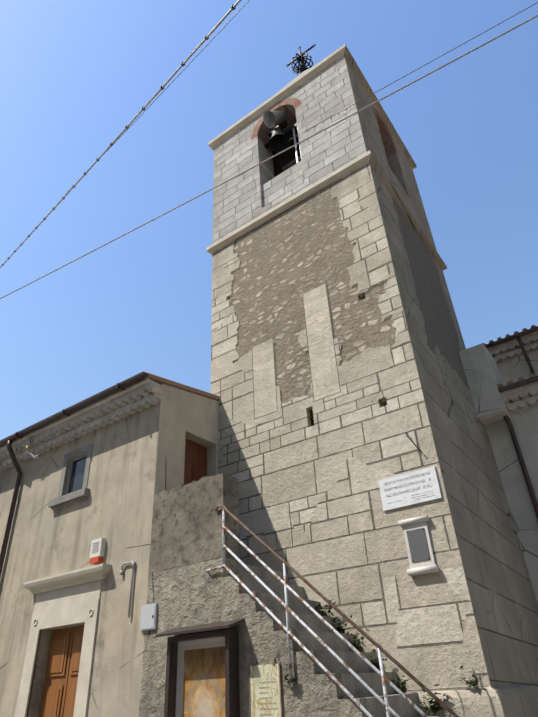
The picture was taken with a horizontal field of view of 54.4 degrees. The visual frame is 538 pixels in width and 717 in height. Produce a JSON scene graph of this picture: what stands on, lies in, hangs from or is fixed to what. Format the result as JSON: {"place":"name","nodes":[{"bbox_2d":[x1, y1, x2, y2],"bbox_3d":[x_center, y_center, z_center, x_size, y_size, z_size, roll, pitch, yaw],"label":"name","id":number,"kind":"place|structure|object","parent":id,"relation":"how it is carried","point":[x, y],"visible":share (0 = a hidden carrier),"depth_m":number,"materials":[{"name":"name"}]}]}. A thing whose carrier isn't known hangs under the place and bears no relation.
{"place":"outdoors","nodes":[
{"label":"outdoors","id":0,"kind":"place"},
{"bbox_2d":[89,538,105,564],"bbox_3d":[-2.845,3.193,8.676,0.260,0.380,0.096,-23,-37,29],"label":"alarm siren","id":1,"kind":"object","parent":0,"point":[97,551],"visible":1,"depth_m":8.63,"materials":[{"name":"beige plastic"}]},
{"bbox_2d":[0,384,218,716],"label":"house walls","id":2,"kind":"structure","parent":0,"point":[137,461],"depth_m":9.17,"materials":[{"name":"beige paint"}]},
{"bbox_2d":[39,625,83,716],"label":"street door","id":3,"kind":"structure","parent":2,"relation":"attached to","point":[60,681],"depth_m":8.36,"materials":[{"name":"brown wood"}]},
{"bbox_2d":[15,563,111,716],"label":"door surround","id":4,"kind":"object","parent":2,"relation":"attached to","point":[69,605],"visible":0.98,"depth_m":8.48,"materials":[{"name":"stone"}]},
{"bbox_2d":[0,372,148,577],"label":"gutter and downpipe","id":5,"kind":"object","parent":2,"relation":"attached to","point":[122,385],"visible":1,"depth_m":10.42,"materials":[{"name":"metal"}]},
{"bbox_2d":[0,378,163,471],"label":"cornice","id":6,"kind":"structure","parent":2,"relation":"attached to","point":[139,396],"depth_m":10.20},
{"bbox_2d":[120,561,134,617],"bbox_3d":[-2.179,3.510,7.958,0.309,0.796,0.050,-23,-37,29],"label":"wall conduit","id":7,"kind":"object","parent":2,"relation":"attached to","point":[131,587],"depth_m":7.96,"materials":[{"name":"grey metal"}]},
{"bbox_2d":[0,0,249,267],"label":"street cable","id":8,"kind":"object","parent":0,"point":[206,37],"visible":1,"depth_m":10.81,"materials":[{"name":"black plastic"}]},
{"bbox_2d":[140,603,157,630],"bbox_3d":[-1.720,3.691,7.473,0.300,0.330,0.050,-23,-37,29],"label":"meter box","id":9,"kind":"object","parent":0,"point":[148,616],"visible":1,"depth_m":7.45,"materials":[{"name":"grey"}]},
{"bbox_2d":[139,558,367,716],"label":"stair wall","id":10,"kind":"structure","parent":0,"point":[190,595],"depth_m":6.75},
{"bbox_2d":[149,473,239,572],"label":"landing parapet","id":11,"kind":"structure","parent":10,"relation":"on","point":[186,524],"depth_m":7.77,"materials":[{"name":"concrete"}]},
{"bbox_2d":[156,618,244,716],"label":"display case","id":12,"kind":"object","parent":10,"relation":"attached to","point":[230,637],"depth_m":6.54,"materials":[{"name":"brown wood"}]},
{"bbox_2d":[179,641,224,716],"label":"religious painting","id":13,"kind":"object","parent":12,"relation":"in","point":[203,697],"depth_m":6.53,"materials":[{"name":"fabric"}]},
{"bbox_2d":[250,664,280,716],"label":"inscribed plaque","id":14,"kind":"object","parent":10,"relation":"attached to","point":[264,691],"visible":0.8,"depth_m":6.00,"materials":[{"name":"beige stone"}]},
{"bbox_2d":[249,659,282,716],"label":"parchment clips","id":15,"kind":"object","parent":10,"relation":"attached to","point":[280,681],"visible":0.79,"depth_m":6.00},
{"bbox_2d":[206,505,458,716],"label":"stair railing","id":16,"kind":"object","parent":10,"relation":"attached to","point":[380,649],"visible":0.96,"depth_m":5.89,"materials":[{"name":"silver metal"}]},
{"bbox_2d":[0,2,537,298],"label":"street cable","id":17,"kind":"object","parent":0,"point":[517,26],"visible":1,"depth_m":10.25,"materials":[{"name":"black metal"}]},
{"bbox_2d":[0,0,537,439],"label":"sky","id":18,"kind":"structure","parent":0,"point":[74,74],"materials":[{"name":"blue"}]},
{"bbox_2d":[206,44,537,716],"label":"bell tower","id":19,"kind":"structure","parent":0,"point":[333,307],"depth_m":9.40,"materials":[{"name":"stone"}]},
{"bbox_2d":[263,110,285,127],"bbox_3d":[0.136,-6.442,14.130,0.656,0.796,0.433,17,-38,-29],"label":"belfry loudspeaker","id":20,"kind":"object","parent":19,"relation":"attached to","point":[271,119],"visible":1,"depth_m":14.14,"materials":[{"name":"grey metal"}]},
{"bbox_2d":[264,120,300,171],"bbox_3d":[0.565,-5.302,13.907,1.240,2.120,1.227,-23,-37,29],"label":"church bell","id":21,"kind":"object","parent":19,"relation":"on","point":[278,141],"visible":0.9,"depth_m":14.10,"materials":[{"name":"brown metal"}]},
{"bbox_2d":[277,66,313,92],"bbox_3d":[1.315,-8.213,17.290,4.360,4.570,4.360,-23,-37,29],"label":"roof edge","id":22,"kind":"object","parent":19,"relation":"on","point":[303,72],"depth_m":17.54,"materials":[{"name":"grey"}]},
{"bbox_2d":[286,44,315,75],"bbox_3d":[1.168,-10.803,18.920,1.006,1.733,0.824,-1,-32,-4],"label":"weather vane","id":23,"kind":"object","parent":22,"relation":"on","point":[302,60],"visible":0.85,"depth_m":18.62,"materials":[{"name":"black metal"}]},
{"bbox_2d":[251,98,398,154],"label":"belfry brick arches","id":24,"kind":"structure","parent":19,"relation":"attached to","point":[295,104],"depth_m":14.33,"materials":[{"name":"brick"}]},
{"bbox_2d":[378,466,441,510],"bbox_3d":[2.040,1.903,7.633,0.889,0.460,0.028,-23,-37,29],"label":"marble plaque","id":25,"kind":"object","parent":19,"relation":"attached to","point":[412,488],"visible":0.86,"depth_m":7.61,"materials":[{"name":"white stone"}]},
{"bbox_2d":[406,432,421,451],"bbox_3d":[2.194,1.269,7.872,0.196,0.383,0.128,-23,-37,29],"label":"iron hook","id":26,"kind":"object","parent":19,"relation":"attached to","point":[413,442],"visible":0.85,"depth_m":7.82,"materials":[{"name":"black metal"}]},
{"bbox_2d":[398,515,438,575],"bbox_3d":[2.047,2.565,7.195,0.430,0.745,0.095,-23,-37,29],"label":"scroll plaque","id":27,"kind":"object","parent":19,"relation":"attached to","point":[419,546],"visible":1,"depth_m":7.19,"materials":[{"name":"beige stone"}]},
{"bbox_2d":[459,343,537,603],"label":"church walls","id":28,"kind":"structure","parent":0,"point":[486,374],"depth_m":10.93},
{"bbox_2d":[485,326,537,518],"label":"church gutters","id":29,"kind":"object","parent":28,"relation":"attached to","point":[511,428],"visible":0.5,"depth_m":10.88,"materials":[{"name":"metal"}]},
{"bbox_2d":[487,331,537,411],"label":"cornice","id":30,"kind":"structure","parent":28,"relation":"attached to","point":[527,394],"depth_m":13.88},
{"bbox_2d":[483,325,535,387],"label":"roof tiles","id":31,"kind":"object","parent":30,"relation":"on","point":[520,378],"visible":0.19,"depth_m":11.11,"materials":[{"name":"ceramic"}]},
{"label":"street ground","id":32,"kind":"structure","parent":0,"visible":0},
{"bbox_2d":[3,371,219,445],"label":"house roof tiles","id":33,"kind":"object","parent":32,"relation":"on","point":[159,379],"visible":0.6,"depth_m":10.00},
{"bbox_2d":[0,436,40,481],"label":"service pipes","id":34,"kind":"object","parent":33,"relation":"attached to","point":[29,451],"visible":1,"depth_m":10.84,"materials":[{"name":"grey metal"}]},
{"bbox_2d":[48,443,92,509],"bbox_3d":[-3.756,2.228,9.992,1.080,1.100,0.110,-23,-37,29],"label":"window surround","id":35,"kind":"object","parent":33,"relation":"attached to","point":[60,500],"visible":0.98,"depth_m":9.88,"materials":[{"name":"stone"}]},
{"bbox_2d":[65,454,86,494],"bbox_3d":[-3.673,2.270,10.103,0.620,0.800,0.055,-23,-37,29],"label":"window glazing","id":36,"kind":"structure","parent":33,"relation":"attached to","point":[76,474],"depth_m":10.19,"materials":[{"name":"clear glass"}]},
{"bbox_2d":[184,438,206,484],"bbox_3d":[-1.426,2.687,9.410,0.082,2.580,0.860,-23,-37,29],"label":"door","id":37,"kind":"structure","parent":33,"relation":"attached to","point":[195,465],"depth_m":9.94,"materials":[{"name":"brown wood"}]},
{"bbox_2d":[240,564,440,716],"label":"stair steps","id":38,"kind":"structure","parent":32,"relation":"on","point":[355,687],"depth_m":6.57,"materials":[{"name":"grey stone"}]},
{"bbox_2d":[283,595,478,716],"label":"stair weeds","id":39,"kind":"object","parent":38,"relation":"on","point":[339,629],"visible":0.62,"depth_m":6.54,"materials":[{"name":"green plant"}]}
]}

